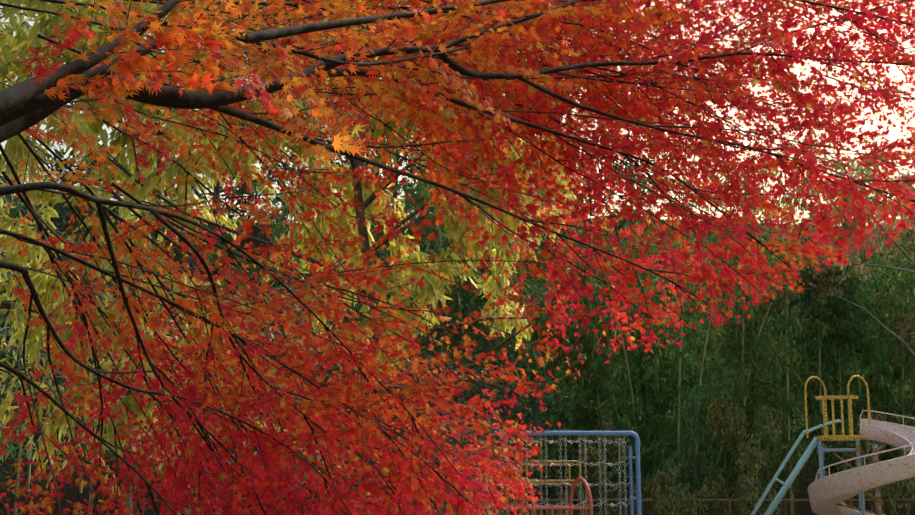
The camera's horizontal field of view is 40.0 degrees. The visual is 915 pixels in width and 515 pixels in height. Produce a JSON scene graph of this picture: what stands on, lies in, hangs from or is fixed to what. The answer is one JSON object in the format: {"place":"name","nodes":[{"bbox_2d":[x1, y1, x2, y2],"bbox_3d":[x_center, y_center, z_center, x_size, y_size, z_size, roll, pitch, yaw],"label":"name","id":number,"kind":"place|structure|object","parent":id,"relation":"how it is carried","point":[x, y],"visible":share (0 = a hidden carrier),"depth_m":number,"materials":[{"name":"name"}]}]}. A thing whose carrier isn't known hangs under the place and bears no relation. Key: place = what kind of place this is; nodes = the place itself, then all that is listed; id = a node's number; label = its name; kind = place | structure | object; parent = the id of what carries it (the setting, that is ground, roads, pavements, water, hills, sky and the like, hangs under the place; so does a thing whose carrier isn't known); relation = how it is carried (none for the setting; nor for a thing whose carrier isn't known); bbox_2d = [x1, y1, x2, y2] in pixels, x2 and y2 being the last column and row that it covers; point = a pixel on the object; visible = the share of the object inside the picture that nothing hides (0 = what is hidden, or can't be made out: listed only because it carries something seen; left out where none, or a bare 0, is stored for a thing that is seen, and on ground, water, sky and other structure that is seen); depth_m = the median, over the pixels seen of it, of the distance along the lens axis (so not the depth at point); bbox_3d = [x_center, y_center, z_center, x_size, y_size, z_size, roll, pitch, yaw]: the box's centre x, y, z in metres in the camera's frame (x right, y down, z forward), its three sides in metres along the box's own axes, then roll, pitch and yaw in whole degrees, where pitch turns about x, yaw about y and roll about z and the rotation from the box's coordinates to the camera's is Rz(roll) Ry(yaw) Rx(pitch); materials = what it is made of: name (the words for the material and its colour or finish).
{"place":"outdoors","nodes":[
{"label":"outdoors","id":0,"kind":"place"},
{"bbox_2d":[0,0,585,514],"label":"yellow tree","id":1,"kind":"object","parent":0,"point":[10,56],"depth_m":13.06,"materials":[{"name":"yellow plant"}]},
{"bbox_2d":[0,0,719,514],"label":"trees","id":2,"kind":"object","parent":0,"point":[428,362],"depth_m":25.36,"materials":[{"name":"plant"}]},
{"bbox_2d":[0,0,914,514],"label":"maple tree","id":3,"kind":"object","parent":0,"point":[644,26],"depth_m":7.26,"materials":[{"name":"red plant"}]},
{"bbox_2d":[0,196,914,514],"bbox_3d":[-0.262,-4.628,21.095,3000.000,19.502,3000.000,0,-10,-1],"label":"ground","id":4,"kind":"structure","parent":0,"point":[802,508],"depth_m":38.67,"materials":[{"name":"plant"}]},
{"bbox_2d":[0,133,914,514],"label":"trees","id":5,"kind":"object","parent":4,"relation":"on","point":[758,365],"visible":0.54,"depth_m":29.35,"materials":[{"name":"green plant"}]},
{"bbox_2d":[143,498,914,514],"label":"pipe fence","id":6,"kind":"object","parent":4,"relation":"on","point":[729,500],"visible":0.31,"depth_m":25.88,"materials":[{"name":"metal"}]},
{"bbox_2d":[446,431,641,514],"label":"climbing frame","id":7,"kind":"object","parent":4,"relation":"on","point":[570,508],"visible":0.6,"depth_m":21.88,"materials":[{"name":"blue paint"}]},
{"bbox_2d":[751,375,914,514],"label":"spiral slide","id":8,"kind":"object","parent":4,"relation":"on","point":[829,494],"visible":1,"depth_m":22.43,"materials":[{"name":"beige plastic"}]},
{"bbox_2d":[0,163,914,514],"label":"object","id":9,"kind":"object","parent":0,"point":[878,241],"depth_m":28.51,"materials":[{"name":"plant"}]},
{"bbox_2d":[0,0,914,227],"label":"sky","id":10,"kind":"structure","parent":0,"point":[892,69],"materials":[{"name":"white"}]},
{"bbox_2d":[574,393,914,514],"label":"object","id":11,"kind":"object","parent":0,"point":[713,507],"depth_m":26.56,"materials":[{"name":"green plant"}]}
]}

